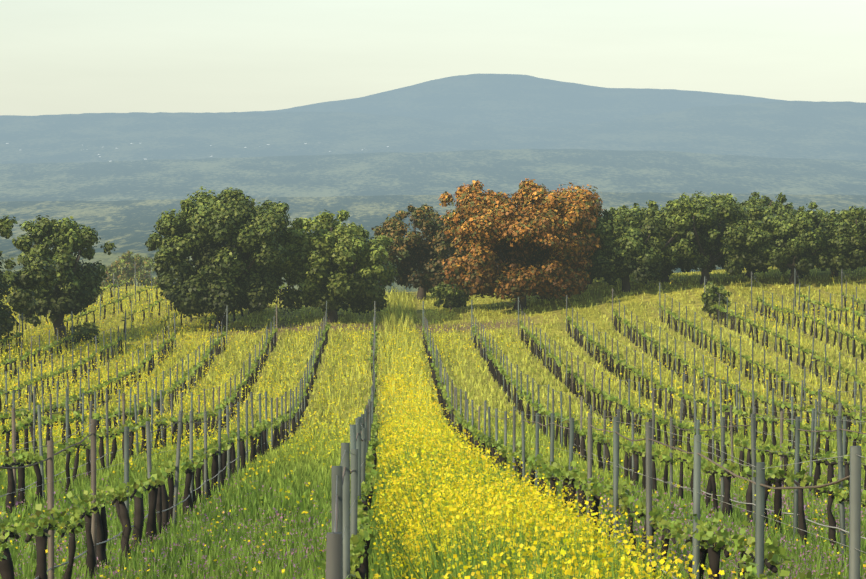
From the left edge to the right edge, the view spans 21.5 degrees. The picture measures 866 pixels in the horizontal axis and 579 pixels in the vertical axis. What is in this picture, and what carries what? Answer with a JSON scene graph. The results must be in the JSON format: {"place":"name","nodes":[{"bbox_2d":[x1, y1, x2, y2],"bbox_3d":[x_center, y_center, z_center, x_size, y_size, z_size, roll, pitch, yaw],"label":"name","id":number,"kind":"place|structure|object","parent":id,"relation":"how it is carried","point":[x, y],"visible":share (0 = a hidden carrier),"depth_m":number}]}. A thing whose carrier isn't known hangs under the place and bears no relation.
{"place":"outdoors","nodes":[
{"label":"outdoors","id":0,"kind":"place"},
{"bbox_2d":[0,252,723,291],"bbox_3d":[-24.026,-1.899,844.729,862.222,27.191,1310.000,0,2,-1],"label":"valley","id":1,"kind":"structure","parent":0,"point":[106,259],"depth_m":1395.44},
{"bbox_2d":[0,101,865,163],"bbox_3d":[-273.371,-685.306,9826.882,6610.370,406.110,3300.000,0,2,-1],"label":"hills","id":2,"kind":"structure","parent":0,"point":[810,130],"depth_m":10087.65},
{"bbox_2d":[0,149,865,201],"bbox_3d":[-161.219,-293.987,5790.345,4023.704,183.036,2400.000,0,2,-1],"label":"hills","id":3,"kind":"structure","parent":0,"point":[433,173],"depth_m":6000.38},
{"bbox_2d":[0,264,865,493],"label":"vineyard ground","id":4,"kind":"structure","parent":0,"point":[651,290],"depth_m":122.26},
{"bbox_2d":[0,215,58,340],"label":"tree","id":5,"kind":"object","parent":4,"relation":"on","point":[26,282],"visible":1,"depth_m":110.13},
{"bbox_2d":[4,215,116,342],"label":"oak","id":6,"kind":"object","parent":4,"relation":"on","point":[66,238],"depth_m":120.20},
{"bbox_2d":[67,322,99,344],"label":"bush","id":7,"kind":"object","parent":4,"relation":"on","point":[86,331],"depth_m":119.97},
{"bbox_2d":[100,250,157,286],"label":"tree","id":8,"kind":"object","parent":4,"relation":"on","point":[123,270],"depth_m":238.79},
{"bbox_2d":[145,186,298,327],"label":"tree","id":9,"kind":"object","parent":4,"relation":"on","point":[203,224],"depth_m":124.24},
{"bbox_2d":[319,300,348,311],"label":"bush","id":10,"kind":"object","parent":4,"relation":"on","point":[343,306],"visible":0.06,"depth_m":130.46},
{"bbox_2d":[275,210,398,322],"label":"tree","id":11,"kind":"object","parent":4,"relation":"on","point":[309,270],"depth_m":125.95},
{"bbox_2d":[371,203,464,299],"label":"tree","id":12,"kind":"object","parent":4,"relation":"on","point":[429,224],"depth_m":139.98},
{"bbox_2d":[0,266,865,578],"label":"grass and flowers","id":13,"kind":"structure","parent":4,"relation":"on","point":[448,502],"depth_m":42.80},
{"bbox_2d":[5,255,865,578],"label":"trellis posts","id":14,"kind":"object","parent":4,"relation":"on","point":[347,491],"visible":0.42,"depth_m":38.97},
{"bbox_2d":[0,264,865,578],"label":"trellis wires","id":15,"kind":"object","parent":14,"relation":"attached to","point":[506,432],"visible":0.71,"depth_m":27.54},
{"bbox_2d":[428,282,469,310],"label":"bush","id":16,"kind":"object","parent":4,"relation":"on","point":[460,296],"depth_m":132.18},
{"bbox_2d":[438,179,604,309],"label":"rust oak","id":17,"kind":"object","parent":4,"relation":"on","point":[555,226],"depth_m":128.68},
{"bbox_2d":[602,205,633,217],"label":"tree","id":18,"kind":"object","parent":4,"relation":"on","point":[614,209],"visible":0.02,"depth_m":160.53},
{"bbox_2d":[582,206,693,291],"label":"oak","id":19,"kind":"object","parent":4,"relation":"on","point":[622,243],"depth_m":131.02},
{"bbox_2d":[620,200,670,212],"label":"tree","id":20,"kind":"object","parent":4,"relation":"on","point":[652,204],"visible":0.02,"depth_m":149.97},
{"bbox_2d":[620,207,721,281],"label":"tree","id":21,"kind":"object","parent":4,"relation":"on","point":[684,264],"depth_m":135.04},
{"bbox_2d":[644,191,776,284],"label":"oak","id":22,"kind":"object","parent":4,"relation":"on","point":[735,258],"depth_m":132.85},
{"bbox_2d":[701,281,731,317],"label":"bush","id":23,"kind":"object","parent":4,"relation":"on","point":[712,290],"depth_m":120.71},
{"bbox_2d":[709,203,789,277],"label":"tree","id":24,"kind":"object","parent":4,"relation":"on","point":[766,208],"depth_m":137.85},
{"bbox_2d":[719,192,805,247],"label":"tree","id":25,"kind":"object","parent":4,"relation":"on","point":[766,201],"depth_m":149.04},
{"bbox_2d":[743,201,849,283],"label":"tree","id":26,"kind":"object","parent":4,"relation":"on","point":[801,241],"depth_m":132.37},
{"bbox_2d":[775,200,828,213],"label":"tree","id":27,"kind":"object","parent":4,"relation":"on","point":[780,203],"depth_m":158.92},
{"bbox_2d":[777,210,865,276],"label":"tree","id":28,"kind":"object","parent":4,"relation":"on","point":[860,223],"depth_m":134.76},
{"bbox_2d":[795,206,860,217],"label":"tree","id":29,"kind":"object","parent":4,"relation":"on","point":[821,211],"depth_m":149.67},
{"bbox_2d":[826,206,865,271],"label":"tree","id":30,"kind":"object","parent":4,"relation":"on","point":[841,238],"depth_m":131.50},
{"bbox_2d":[0,191,865,253],"bbox_3d":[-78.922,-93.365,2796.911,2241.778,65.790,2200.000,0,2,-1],"label":"valley","id":31,"kind":"structure","parent":0,"point":[124,226],"depth_m":3458.43},
{"bbox_2d":[0,0,865,115],"label":"sky","id":32,"kind":"structure","parent":0,"point":[57,57]},
{"bbox_2d":[241,74,786,126],"bbox_3d":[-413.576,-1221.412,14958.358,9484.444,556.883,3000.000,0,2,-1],"label":"mountain","id":33,"kind":"structure","parent":0,"point":[518,100],"depth_m":15443.67},
{"bbox_2d":[577,227,630,283],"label":"tree","id":34,"kind":"object","parent":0,"point":[591,281],"depth_m":138.62}
]}

